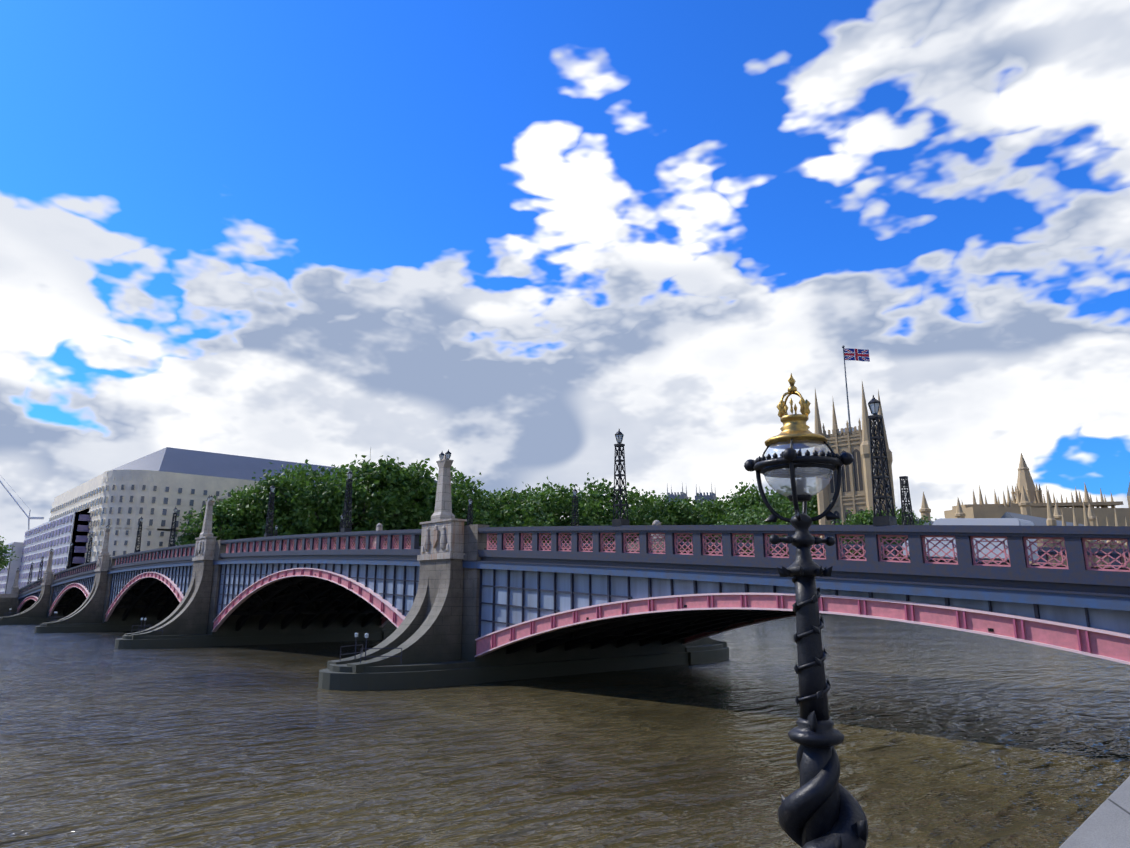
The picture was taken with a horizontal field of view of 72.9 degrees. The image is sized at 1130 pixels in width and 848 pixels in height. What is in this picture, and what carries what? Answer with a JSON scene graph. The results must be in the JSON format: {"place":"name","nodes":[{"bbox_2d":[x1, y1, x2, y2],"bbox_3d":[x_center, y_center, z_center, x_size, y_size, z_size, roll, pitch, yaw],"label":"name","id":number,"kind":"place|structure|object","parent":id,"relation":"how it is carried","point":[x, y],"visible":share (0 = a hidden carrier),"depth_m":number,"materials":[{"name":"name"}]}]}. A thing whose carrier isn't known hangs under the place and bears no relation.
{"place":"outdoors","nodes":[
{"label":"outdoors","id":0,"kind":"place"},
{"bbox_2d":[0,594,17,616],"bbox_3d":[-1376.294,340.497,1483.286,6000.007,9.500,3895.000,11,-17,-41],"label":"bank","id":1,"kind":"structure","parent":0,"point":[8,602],"depth_m":197.83,"materials":[{"name":"grey concrete"}]},
{"bbox_2d":[0,536,18,570],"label":"tree","id":2,"kind":"object","parent":1,"relation":"on","point":[3,562],"visible":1,"depth_m":206.50,"materials":[{"name":"green plant"}]},
{"bbox_2d":[0,475,43,529],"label":"tower cranes","id":3,"kind":"object","parent":1,"relation":"on","point":[29,517],"visible":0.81,"depth_m":736.66,"materials":[{"name":"grey metal"}]},
{"bbox_2d":[0,508,90,593],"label":"office building","id":4,"kind":"structure","parent":1,"relation":"on","point":[58,536],"depth_m":282.70,"materials":[{"name":"white concrete"}]},
{"bbox_2d":[172,500,265,551],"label":"tree","id":5,"kind":"object","parent":1,"relation":"on","point":[239,514],"visible":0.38,"depth_m":243.97,"materials":[{"name":"green plant"}]},
{"bbox_2d":[197,484,310,550],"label":"tree","id":6,"kind":"object","parent":1,"relation":"on","point":[244,496],"visible":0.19,"depth_m":250.59,"materials":[{"name":"green plant"}]},
{"bbox_2d":[49,447,468,563],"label":"building","id":7,"kind":"structure","parent":1,"relation":"on","point":[154,489],"depth_m":254.86,"materials":[{"name":"concrete"}]},
{"bbox_2d":[229,459,351,549],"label":"tree","id":8,"kind":"object","parent":1,"relation":"on","point":[268,482],"visible":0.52,"depth_m":253.66,"materials":[{"name":"green plant"}]},
{"bbox_2d":[247,462,422,548],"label":"tree","id":9,"kind":"object","parent":1,"relation":"on","point":[328,503],"visible":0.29,"depth_m":260.38,"materials":[{"name":"green plant"}]},
{"bbox_2d":[313,487,379,547],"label":"tree","id":10,"kind":"object","parent":1,"relation":"on","point":[356,518],"depth_m":284.57,"materials":[{"name":"green plant"}]},
{"bbox_2d":[303,454,433,547],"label":"tree","id":11,"kind":"object","parent":1,"relation":"on","point":[395,474],"visible":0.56,"depth_m":270.48,"materials":[{"name":"green plant"}]},
{"bbox_2d":[349,458,473,545],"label":"tree","id":12,"kind":"object","parent":1,"relation":"on","point":[418,478],"visible":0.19,"depth_m":278.01,"materials":[{"name":"green plant"}]},
{"bbox_2d":[380,498,467,545],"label":"tree","id":13,"kind":"object","parent":1,"relation":"on","point":[418,509],"depth_m":296.59,"materials":[{"name":"green plant"}]},
{"bbox_2d":[375,466,504,547],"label":"tree","id":14,"kind":"object","parent":1,"relation":"on","point":[464,492],"visible":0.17,"depth_m":292.32,"materials":[{"name":"green plant"}]},
{"bbox_2d":[425,487,553,548],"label":"tree","id":15,"kind":"object","parent":1,"relation":"on","point":[497,514],"visible":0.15,"depth_m":295.87,"materials":[{"name":"green plant"}]},
{"bbox_2d":[480,484,560,548],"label":"tree","id":16,"kind":"object","parent":1,"relation":"on","point":[533,496],"visible":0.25,"depth_m":311.09,"materials":[{"name":"green plant"}]},
{"bbox_2d":[520,497,604,549],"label":"tree","id":17,"kind":"object","parent":1,"relation":"on","point":[568,521],"depth_m":329.91,"materials":[{"name":"green plant"}]},
{"bbox_2d":[512,476,614,549],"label":"tree","id":18,"kind":"object","parent":1,"relation":"on","point":[553,494],"visible":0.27,"depth_m":323.36,"materials":[{"name":"green plant"}]},
{"bbox_2d":[553,486,635,548],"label":"tree","id":19,"kind":"object","parent":1,"relation":"on","point":[599,487],"visible":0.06,"depth_m":346.68,"materials":[{"name":"green plant"}]},
{"bbox_2d":[555,472,666,550],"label":"tree","id":20,"kind":"object","parent":1,"relation":"on","point":[608,490],"visible":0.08,"depth_m":338.75,"materials":[{"name":"green plant"}]},
{"bbox_2d":[601,482,680,541],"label":"tree","id":21,"kind":"object","parent":1,"relation":"on","point":[644,515],"visible":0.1,"depth_m":350.11,"materials":[{"name":"green plant"}]},
{"bbox_2d":[624,490,687,550],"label":"tree","id":22,"kind":"object","parent":1,"relation":"on","point":[635,508],"visible":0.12,"depth_m":377.89,"materials":[{"name":"green plant"}]},
{"bbox_2d":[633,495,712,552],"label":"tree","id":23,"kind":"object","parent":1,"relation":"on","point":[685,506],"visible":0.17,"depth_m":367.80,"materials":[{"name":"green plant"}]},
{"bbox_2d":[666,481,716,504],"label":"westminster abbey towers","id":24,"kind":"structure","parent":1,"relation":"on","point":[683,495],"depth_m":489.64,"materials":[{"name":"stone"}]},
{"bbox_2d":[664,499,724,540],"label":"tree","id":25,"kind":"object","parent":1,"relation":"on","point":[713,522],"depth_m":390.31,"materials":[{"name":"green plant"}]},
{"bbox_2d":[676,494,751,552],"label":"tree","id":26,"kind":"object","parent":1,"relation":"on","point":[711,505],"visible":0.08,"depth_m":387.36,"materials":[{"name":"green plant"}]},
{"bbox_2d":[704,494,754,539],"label":"tree","id":27,"kind":"object","parent":1,"relation":"on","point":[724,504],"visible":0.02,"depth_m":402.12,"materials":[{"name":"green plant"}]},
{"bbox_2d":[712,496,794,555],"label":"tree","id":28,"kind":"object","parent":1,"relation":"on","point":[759,511],"visible":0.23,"depth_m":285.46,"materials":[{"name":"green plant"}]},
{"bbox_2d":[705,480,801,540],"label":"tree","id":29,"kind":"object","parent":1,"relation":"on","point":[748,497],"visible":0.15,"depth_m":399.14,"materials":[{"name":"green plant"}]},
{"bbox_2d":[734,483,818,556],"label":"tree","id":30,"kind":"object","parent":1,"relation":"on","point":[811,512],"visible":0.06,"depth_m":399.03,"materials":[{"name":"green plant"}]},
{"bbox_2d":[786,498,819,555],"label":"tree","id":31,"kind":"object","parent":1,"relation":"on","point":[813,503],"visible":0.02,"depth_m":425.93,"materials":[{"name":"green plant"}]},
{"bbox_2d":[812,345,895,557],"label":"tower","id":32,"kind":"structure","parent":1,"relation":"on","point":[855,495],"depth_m":345.62,"materials":[{"name":"stone"}]},
{"bbox_2d":[844,348,869,361],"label":"union flag","id":33,"kind":"object","parent":32,"relation":"attached to","point":[856,354],"visible":0.94,"depth_m":367.33,"materials":[{"name":"multicoloured fabric"}]},
{"bbox_2d":[826,507,905,559],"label":"tree","id":34,"kind":"object","parent":1,"relation":"on","point":[858,519],"visible":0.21,"depth_m":290.51,"materials":[{"name":"green plant"}]},
{"bbox_2d":[861,503,936,559],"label":"tree","id":35,"kind":"object","parent":1,"relation":"on","point":[921,520],"visible":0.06,"depth_m":294.95,"materials":[{"name":"green plant"}]},
{"bbox_2d":[899,453,1129,567],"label":"palace of westminster","id":36,"kind":"structure","parent":1,"relation":"on","point":[1028,503],"depth_m":440.02,"materials":[{"name":"stone"}]},
{"bbox_2d":[27,395,913,584],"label":"bridge lamp posts","id":37,"kind":"object","parent":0,"point":[874,405],"visible":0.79,"depth_m":44.21,"materials":[{"name":"black metal"}]},
{"bbox_2d":[0,613,1129,847],"bbox_3d":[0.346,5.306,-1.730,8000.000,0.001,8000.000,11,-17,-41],"label":"river","id":38,"kind":"structure","parent":0,"point":[958,739],"depth_m":29.09,"materials":[{"name":"liquid"}]},
{"bbox_2d":[0,455,728,690],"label":"bridge piers","id":39,"kind":"structure","parent":38,"relation":"in","point":[429,641],"depth_m":58.73,"materials":[{"name":"grey stone"}]},
{"bbox_2d":[17,449,451,569],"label":"bridge pier lanterns","id":40,"kind":"object","parent":39,"relation":"on","point":[447,454],"visible":0.9,"depth_m":56.94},
{"bbox_2d":[17,563,1129,664],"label":"bridge arches","id":41,"kind":"structure","parent":39,"relation":"on","point":[521,610],"depth_m":49.18,"materials":[{"name":"metal"}]},
{"bbox_2d":[17,525,1129,610],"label":"bridge parapet","id":42,"kind":"structure","parent":41,"relation":"on","point":[1077,581],"depth_m":36.56,"materials":[{"name":"grey metal"}]},
{"bbox_2d":[0,0,1129,544],"label":"sky","id":43,"kind":"structure","parent":0,"point":[508,237],"materials":[{"name":"blue"}]},
{"bbox_2d":[1059,776,1129,847],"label":"embankment","id":44,"kind":"structure","parent":0,"point":[1106,824],"depth_m":6.38,"materials":[{"name":"concrete"}]},
{"bbox_2d":[744,439,867,847],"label":"lamp post","id":45,"kind":"object","parent":44,"relation":"on","point":[820,807],"visible":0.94,"depth_m":5.48,"materials":[{"name":"black metal"}]},
{"bbox_2d":[765,373,827,448],"bbox_3d":[1.799,-0.129,6.020,0.481,0.580,0.481,11,-17,-41],"label":"lamp crown finial","id":46,"kind":"object","parent":45,"relation":"attached to","point":[795,426],"visible":1,"depth_m":5.92,"materials":[{"name":"gold metal"}]},
{"bbox_2d":[762,439,833,496],"bbox_3d":[1.799,0.325,5.917,0.531,0.500,0.531,11,-17,-41],"label":"lamp glass globe","id":47,"kind":"object","parent":45,"relation":"attached to","point":[816,490],"visible":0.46,"depth_m":5.76,"materials":[{"name":"clear glass"}]},
{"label":"bridge road","id":48,"kind":"structure","parent":0,"visible":0},
{"bbox_2d":[902,518,1038,563],"bbox_3d":[19.987,5.985,38.068,2.014,2.556,5.650,11,-17,-41],"label":"white van","id":49,"kind":"object","parent":48,"relation":"on","point":[983,521],"visible":0.27,"depth_m":36.70,"materials":[{"name":"grey metal"}]}
]}

